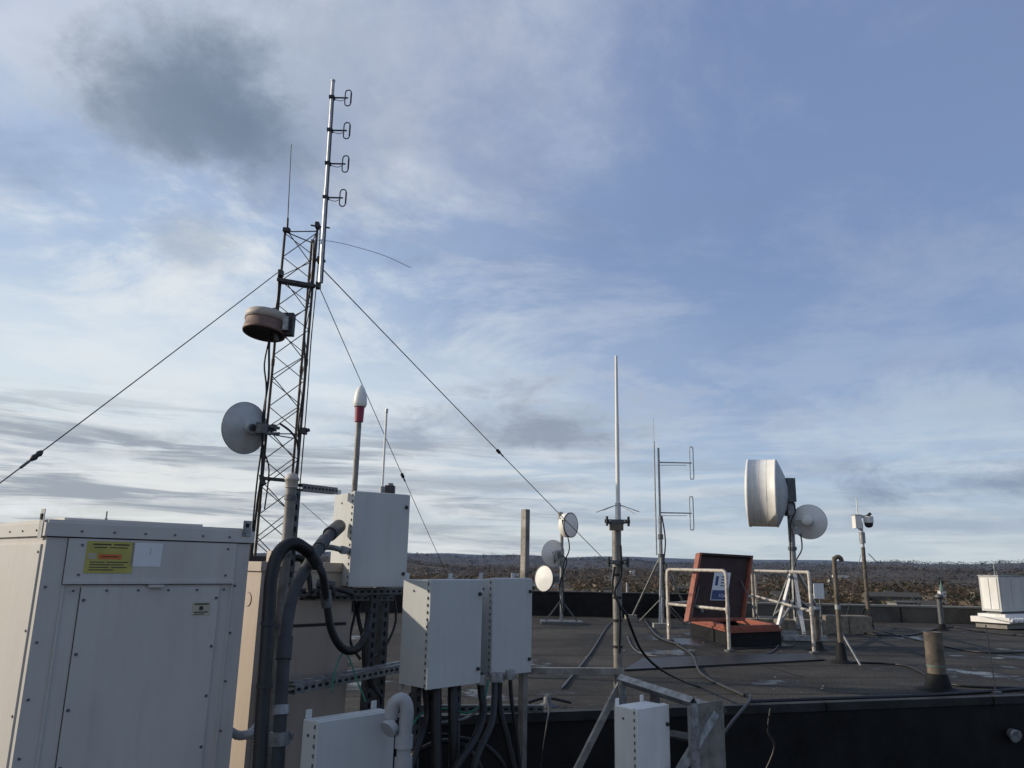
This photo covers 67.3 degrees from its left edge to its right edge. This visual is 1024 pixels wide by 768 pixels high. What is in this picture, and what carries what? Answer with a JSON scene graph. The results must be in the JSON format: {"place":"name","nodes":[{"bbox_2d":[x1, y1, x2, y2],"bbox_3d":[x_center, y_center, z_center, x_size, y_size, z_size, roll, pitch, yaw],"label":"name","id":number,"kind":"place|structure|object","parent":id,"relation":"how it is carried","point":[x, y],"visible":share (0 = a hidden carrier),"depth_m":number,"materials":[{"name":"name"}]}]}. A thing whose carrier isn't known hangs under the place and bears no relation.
{"place":"outdoors","nodes":[
{"label":"outdoors","id":0,"kind":"place"},
{"bbox_2d":[0,0,1023,563],"label":"sky","id":1,"kind":"structure","parent":0,"point":[793,230],"materials":[{"name":"blue"}]},
{"bbox_2d":[528,696,571,767],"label":"antenna","id":2,"kind":"object","parent":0,"point":[547,703],"visible":0.98,"depth_m":6.13,"materials":[{"name":"grey metal"}]},
{"bbox_2d":[253,551,1023,605],"bbox_3d":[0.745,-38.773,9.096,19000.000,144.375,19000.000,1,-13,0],"label":"terrain","id":3,"kind":"structure","parent":0,"point":[493,562],"depth_m":2811.47,"materials":[{"name":"brown plant"}]},
{"bbox_2d":[253,552,1023,605],"bbox_3d":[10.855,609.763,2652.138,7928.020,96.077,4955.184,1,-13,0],"label":"distant trees","id":4,"kind":"object","parent":3,"relation":"on","point":[908,586],"visible":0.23,"depth_m":1355.50,"materials":[{"name":"brown plant"}]},
{"bbox_2d":[345,612,1023,714],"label":"roof","id":5,"kind":"structure","parent":3,"relation":"on","point":[551,646],"depth_m":9.00,"materials":[{"name":"asphalt"}]},
{"bbox_2d":[250,221,329,555],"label":"lattice tower","id":6,"kind":"structure","parent":5,"relation":"on","point":[309,285],"depth_m":8.75,"materials":[{"name":"grey metal"}]},
{"bbox_2d":[0,272,277,483],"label":"guy wire","id":7,"kind":"object","parent":6,"relation":"attached to","point":[36,455],"visible":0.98,"depth_m":7.08,"materials":[{"name":"metal"}]},
{"bbox_2d":[221,402,279,508],"bbox_3d":[-2.809,0.751,8.297,0.377,1.163,0.579,-8,-16,34],"label":"dish antenna","id":8,"kind":"object","parent":6,"relation":"attached to","point":[244,428],"visible":0.99,"depth_m":8.36,"materials":[{"name":"metal"}]},
{"bbox_2d":[242,306,295,342],"bbox_3d":[-2.800,-0.680,8.780,0.517,0.395,0.506,-11,-18,42],"label":"drum antenna","id":9,"kind":"object","parent":6,"relation":"attached to","point":[261,323],"visible":0.98,"depth_m":8.67,"materials":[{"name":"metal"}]},
{"bbox_2d":[286,144,291,226],"bbox_3d":[-2.684,-2.390,9.279,0.067,1.112,0.024,1,-13,0],"label":"whip antenna","id":10,"kind":"object","parent":6,"relation":"attached to","point":[287,224],"visible":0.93,"depth_m":9.24,"materials":[{"name":"metal"}]},
{"bbox_2d":[318,79,351,283],"bbox_3d":[-2.109,-2.458,9.195,0.303,2.651,0.070,1,-13,0],"label":"dipole array antenna","id":11,"kind":"object","parent":6,"relation":"attached to","point":[328,163],"visible":1,"depth_m":9.20,"materials":[{"name":"metal"}]},
{"bbox_2d":[318,240,410,267],"bbox_3d":[-1.744,-1.535,9.083,1.117,0.328,0.006,1,-13,0],"label":"wire antenna","id":12,"kind":"object","parent":6,"relation":"attached to","point":[368,250],"visible":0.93,"depth_m":9.09,"materials":[{"name":"metal"}]},
{"bbox_2d":[320,290,447,575],"bbox_3d":[-1.607,1.896,12.610,0.056,4.217,8.554,-1,-13,9],"label":"guy wire","id":13,"kind":"object","parent":6,"relation":"attached to","point":[402,475],"visible":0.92,"depth_m":11.06,"materials":[{"name":"metal"}]},
{"bbox_2d":[324,270,651,607],"bbox_3d":[0.583,1.981,13.365,0.056,4.479,11.502,-7,-15,29],"label":"guy wire","id":14,"kind":"object","parent":6,"relation":"attached to","point":[498,451],"visible":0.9,"depth_m":11.25,"materials":[{"name":"metal"}]},
{"bbox_2d":[534,512,583,624],"bbox_3d":[0.908,3.586,15.056,0.929,2.129,0.654,1,-13,0],"label":"microwave dish mast","id":15,"kind":"object","parent":5,"relation":"on","point":[546,578],"visible":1,"depth_m":14.95,"materials":[{"name":"metal"}]},
{"bbox_2d":[561,622,611,688],"bbox_3d":[1.355,3.904,11.765,1.870,0.020,9.788,1,-13,0],"label":"roof cable","id":16,"kind":"object","parent":5,"relation":"on","point":[571,676],"visible":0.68,"depth_m":9.33,"materials":[{"name":"black rubber"}]},
{"bbox_2d":[626,582,628,591],"bbox_3d":[2.904,4.934,17.619,0.580,0.750,0.240,1,-13,0],"label":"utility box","id":17,"kind":"object","parent":5,"relation":"on","point":[627,586],"visible":0.06,"depth_m":17.66,"materials":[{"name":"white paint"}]},
{"bbox_2d":[625,418,693,628],"bbox_3d":[3.298,3.044,16.992,1.626,4.195,4.824,1,-13,0],"label":"dipole antenna mast","id":18,"kind":"object","parent":5,"relation":"on","point":[661,624],"visible":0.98,"depth_m":15.79,"materials":[{"name":"metal"}]},
{"bbox_2d":[643,618,679,644],"bbox_3d":[2.538,4.409,13.865,0.207,0.040,5.835,0,-13,5],"label":"roof cable","id":19,"kind":"object","parent":5,"relation":"on","point":[661,638],"visible":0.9,"depth_m":12.10,"materials":[{"name":"rubber"}]},
{"bbox_2d":[351,587,985,623],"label":"parapet","id":20,"kind":"structure","parent":5,"relation":"on","point":[590,604],"depth_m":17.26,"materials":[{"name":"grey concrete"}]},
{"bbox_2d":[868,553,919,605],"bbox_3d":[8.403,4.414,16.431,0.018,1.440,5.104,-10,-17,38],"label":"guy wire","id":21,"kind":"object","parent":20,"relation":"attached to","point":[891,577],"visible":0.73,"depth_m":15.54,"materials":[{"name":"metal"}]},
{"bbox_2d":[627,636,778,656],"bbox_3d":[3.217,3.911,11.633,3.152,0.016,4.096,1,-13,0],"label":"roof cable","id":22,"kind":"object","parent":5,"relation":"on","point":[682,656],"visible":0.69,"depth_m":9.82,"materials":[{"name":"black rubber"}]},
{"bbox_2d":[393,694,1023,767],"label":"roof edge wall","id":23,"kind":"structure","parent":5,"relation":"on","point":[970,731],"depth_m":6.43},
{"bbox_2d":[1006,728,1021,742],"bbox_3d":[4.497,3.135,6.925,0.113,0.153,0.149,1,-13,0],"label":"flood light","id":24,"kind":"object","parent":23,"relation":"attached to","point":[1014,735],"visible":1,"depth_m":6.87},
{"bbox_2d":[676,644,745,696],"bbox_3d":[2.166,3.297,9.131,0.191,0.028,4.864,0,-13,5],"label":"roof cable","id":25,"kind":"object","parent":5,"relation":"on","point":[714,681],"visible":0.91,"depth_m":7.68,"materials":[{"name":"rubber"}]},
{"bbox_2d":[624,653,823,670],"bbox_3d":[2.555,3.374,9.408,3.437,0.016,0.820,8,-15,-26],"label":"walkway mat","id":26,"kind":"object","parent":5,"relation":"on","point":[678,662],"visible":0.82,"depth_m":9.29,"materials":[{"name":"rubber"}]},
{"bbox_2d":[462,625,987,696],"bbox_3d":[3.970,3.991,11.891,12.700,0.012,11.356,1,-13,0],"label":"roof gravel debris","id":27,"kind":"object","parent":5,"relation":"on","point":[774,688],"visible":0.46,"depth_m":7.62,"materials":[{"name":"grey gravel"}]},
{"bbox_2d":[681,553,793,649],"bbox_3d":[3.323,3.421,12.403,1.692,1.330,3.255,1,-13,0],"label":"roof hatch","id":28,"kind":"object","parent":5,"relation":"on","point":[707,589],"visible":0.94,"depth_m":11.61,"materials":[{"name":"red metal"}]},
{"bbox_2d":[665,568,819,653],"bbox_3d":[3.651,3.783,13.405,2.047,1.094,6.084,-1,-13,10],"label":"safety railing","id":29,"kind":"object","parent":5,"relation":"on","point":[726,609],"visible":0.86,"depth_m":11.29,"materials":[{"name":"metal"}]},
{"bbox_2d":[725,694,775,767],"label":"cable","id":30,"kind":"object","parent":5,"relation":"on","point":[736,716],"visible":0.85,"depth_m":5.84,"materials":[{"name":"rubber"}]},
{"bbox_2d":[744,459,827,641],"bbox_3d":[5.506,3.164,14.913,1.679,3.056,5.431,-3,-14,18],"label":"microwave dish mast","id":31,"kind":"object","parent":5,"relation":"on","point":[770,494],"visible":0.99,"depth_m":13.49,"materials":[{"name":"white metal"}]},
{"bbox_2d":[747,607,872,635],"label":"ballast blocks","id":32,"kind":"object","parent":5,"relation":"on","point":[856,624],"depth_m":13.84,"materials":[{"name":"concrete"}]},
{"bbox_2d":[806,606,828,650],"bbox_3d":[4.330,3.477,10.963,0.300,0.600,0.300,1,-13,0],"label":"vent pipe","id":33,"kind":"object","parent":5,"relation":"on","point":[819,645],"visible":0.68,"depth_m":10.91,"materials":[{"name":"grey metal"}]},
{"bbox_2d":[830,555,860,664],"bbox_3d":[4.061,2.782,9.543,0.281,1.303,0.381,1,-13,0],"label":"gooseneck vent","id":34,"kind":"object","parent":5,"relation":"on","point":[841,656],"visible":1,"depth_m":9.52,"materials":[{"name":"grey metal"}]},
{"bbox_2d":[851,497,873,627],"bbox_3d":[6.989,3.583,15.308,0.391,2.503,1.863,-4,-14,20],"label":"security camera mast","id":35,"kind":"object","parent":5,"relation":"on","point":[868,521],"visible":0.88,"depth_m":14.69,"materials":[{"name":"metal"}]},
{"bbox_2d":[846,555,860,614],"bbox_3d":[6.667,4.079,15.085,0.010,1.404,1.185,0,-13,3],"label":"guy wire","id":36,"kind":"object","parent":35,"relation":"attached to","point":[853,585],"visible":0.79,"depth_m":14.98,"materials":[{"name":"grey metal"}]},
{"bbox_2d":[851,661,1018,688],"bbox_3d":[4.566,3.190,8.468,0.897,0.024,1.928,1,-13,0],"label":"roof cable","id":37,"kind":"object","parent":5,"relation":"on","point":[958,685],"visible":0.62,"depth_m":7.69,"materials":[{"name":"black rubber"}]},
{"bbox_2d":[913,631,962,692],"bbox_3d":[4.125,2.692,7.493,0.440,0.535,0.440,1,-13,0],"label":"plumbing vent","id":38,"kind":"object","parent":5,"relation":"on","point":[937,678],"visible":0.98,"depth_m":7.43,"materials":[{"name":"grey metal"}]},
{"bbox_2d":[934,593,951,630],"bbox_3d":[8.469,4.501,15.208,0.320,0.700,0.320,1,-13,0],"label":"vent pipe","id":39,"kind":"object","parent":5,"relation":"on","point":[941,626],"visible":1,"depth_m":15.16,"materials":[{"name":"grey metal"}]},
{"bbox_2d":[864,627,1023,636],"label":"roof cable","id":40,"kind":"object","parent":5,"relation":"on","point":[947,627],"visible":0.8,"depth_m":14.11,"materials":[{"name":"black rubber"}]},
{"bbox_2d":[873,628,1023,653],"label":"roof cable","id":41,"kind":"object","parent":5,"relation":"on","point":[954,647],"visible":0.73,"depth_m":11.16,"materials":[{"name":"black rubber"}]},
{"bbox_2d":[985,625,1001,693],"bbox_3d":[4.571,2.619,7.328,0.100,0.620,0.100,1,-13,0],"label":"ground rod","id":42,"kind":"object","parent":5,"relation":"on","point":[996,692],"visible":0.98,"depth_m":7.30,"materials":[{"name":"grey metal"}]},
{"bbox_2d":[970,564,1023,628],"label":"rooftop air handler","id":43,"kind":"object","parent":5,"relation":"on","point":[1002,599],"visible":1,"depth_m":15.87,"materials":[{"name":"paint"}]},
{"bbox_2d":[409,567,980,605],"bbox_3d":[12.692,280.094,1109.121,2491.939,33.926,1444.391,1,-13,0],"label":"distant houses","id":44,"kind":"structure","parent":3,"relation":"on","point":[886,594],"depth_m":685.09,"materials":[{"name":"brown"}]},
{"bbox_2d":[886,601,921,604],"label":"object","id":45,"kind":"object","parent":3,"relation":"on","point":[901,603],"visible":0.3,"depth_m":18.75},
{"bbox_2d":[922,580,948,603],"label":"church","id":46,"kind":"structure","parent":3,"relation":"on","point":[941,591],"depth_m":677.35,"materials":[{"name":"concrete"}]},
{"bbox_3d":[5.172,17.144,-1.395,37.000,30.380,21.066,1,-13,0],"label":"lower roof","id":47,"kind":"object","parent":3,"relation":"on","visible":0},
{"bbox_2d":[0,509,254,767],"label":"air conditioning unit","id":48,"kind":"object","parent":47,"relation":"on","point":[120,643],"visible":1,"depth_m":3.08,"materials":[{"name":"paint"}]},
{"bbox_2d":[266,473,299,767],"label":"conduit post","id":49,"kind":"object","parent":47,"relation":"on","point":[291,486],"visible":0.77,"depth_m":3.81,"materials":[{"name":"grey metal"}]},
{"bbox_2d":[229,543,352,767],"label":"condenser unit","id":50,"kind":"object","parent":47,"relation":"on","point":[315,652],"visible":0.3,"depth_m":4.19,"materials":[{"name":"metal"}]},
{"bbox_2d":[351,385,366,492],"bbox_3d":[-1.072,1.423,5.003,0.094,2.914,0.094,1,-13,0],"label":"gps antenna","id":51,"kind":"object","parent":47,"relation":"on","point":[360,401],"visible":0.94,"depth_m":5.25,"materials":[{"name":"white plastic"}]},
{"bbox_2d":[374,409,387,587],"bbox_3d":[-0.922,1.534,5.183,0.036,2.786,0.036,1,-13,0],"label":"whip antenna","id":52,"kind":"object","parent":47,"relation":"on","point":[382,488],"visible":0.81,"depth_m":5.42,"materials":[{"name":"metal"}]},
{"bbox_2d":[383,483,394,587],"bbox_3d":[-0.801,1.713,4.679,0.060,2.212,0.060,1,-13,0],"label":"photocell sensor","id":53,"kind":"object","parent":47,"relation":"on","point":[389,487],"visible":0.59,"depth_m":4.89,"materials":[{"name":"plastic"}]},
{"bbox_2d":[288,483,623,767],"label":"strut rack","id":54,"kind":"object","parent":47,"relation":"on","point":[377,670],"visible":0.48,"depth_m":4.54,"materials":[{"name":"grey metal"}]},
{"bbox_2d":[300,700,394,767],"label":"junction box","id":55,"kind":"object","parent":54,"relation":"attached to","point":[358,739],"visible":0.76,"depth_m":3.21,"materials":[{"name":"paint"}]},
{"bbox_2d":[380,692,413,767],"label":"pvc elbow conduit","id":56,"kind":"object","parent":55,"relation":"attached to","point":[403,704],"visible":1,"depth_m":3.23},
{"bbox_2d":[330,490,409,587],"bbox_3d":[-0.859,0.938,4.630,0.367,0.599,0.336,10,-16,-33],"label":"electrical enclosure","id":57,"kind":"object","parent":54,"relation":"attached to","point":[373,536],"visible":0.88,"depth_m":4.51,"materials":[{"name":"paint"}]},
{"bbox_2d":[269,520,345,767],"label":"electrical conduit","id":58,"kind":"object","parent":57,"relation":"attached to","point":[281,736],"visible":0.94,"depth_m":3.38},
{"bbox_2d":[252,537,372,767],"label":"corrugated hose","id":59,"kind":"object","parent":58,"relation":"attached to","point":[280,551],"visible":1,"depth_m":3.36,"materials":[{"name":"rubber"}]},
{"bbox_2d":[295,545,349,595],"bbox_3d":[-0.981,1.004,4.154,0.237,0.266,0.532,-5,-15,25],"label":"flexible conduit","id":60,"kind":"object","parent":57,"relation":"attached to","point":[340,550],"visible":0.45,"depth_m":4.05,"materials":[{"name":"rubber"}]},
{"bbox_2d":[232,587,521,767],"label":"cable bundle","id":61,"kind":"object","parent":54,"relation":"attached to","point":[433,708],"visible":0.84,"depth_m":4.14,"materials":[{"name":"rubber"}]},
{"bbox_2d":[399,573,482,689],"bbox_3d":[-0.381,1.337,4.164,0.255,0.602,0.383,-11,-18,43],"label":"electrical enclosure","id":62,"kind":"object","parent":54,"relation":"attached to","point":[441,628],"visible":1,"depth_m":4.06,"materials":[{"name":"paint"}]},
{"bbox_2d":[479,573,531,675],"bbox_3d":[-0.044,1.429,4.555,0.152,0.599,0.344,-11,-18,43],"label":"electrical enclosure","id":63,"kind":"object","parent":54,"relation":"attached to","point":[506,633],"visible":0.9,"depth_m":4.49,"materials":[{"name":"paint"}]},
{"bbox_2d":[573,674,725,767],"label":"antenna support frame","id":64,"kind":"object","parent":47,"relation":"on","point":[704,736],"visible":0.83,"depth_m":4.22,"materials":[{"name":"grey metal"}]},
{"bbox_2d":[614,695,669,767],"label":"control box","id":65,"kind":"object","parent":64,"relation":"attached to","point":[642,735],"visible":1,"depth_m":4.06,"materials":[{"name":"white paint"}]},
{"bbox_2d":[596,356,747,767],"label":"omni antenna mast","id":66,"kind":"object","parent":47,"relation":"on","point":[617,562],"visible":0.94,"depth_m":4.85,"materials":[{"name":"metal"}]},
{"bbox_2d":[750,687,1023,702],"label":"roof edge","id":67,"kind":"object","parent":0,"point":[884,696],"visible":0.81,"depth_m":6.82,"materials":[{"name":"grey metal"}]}
]}

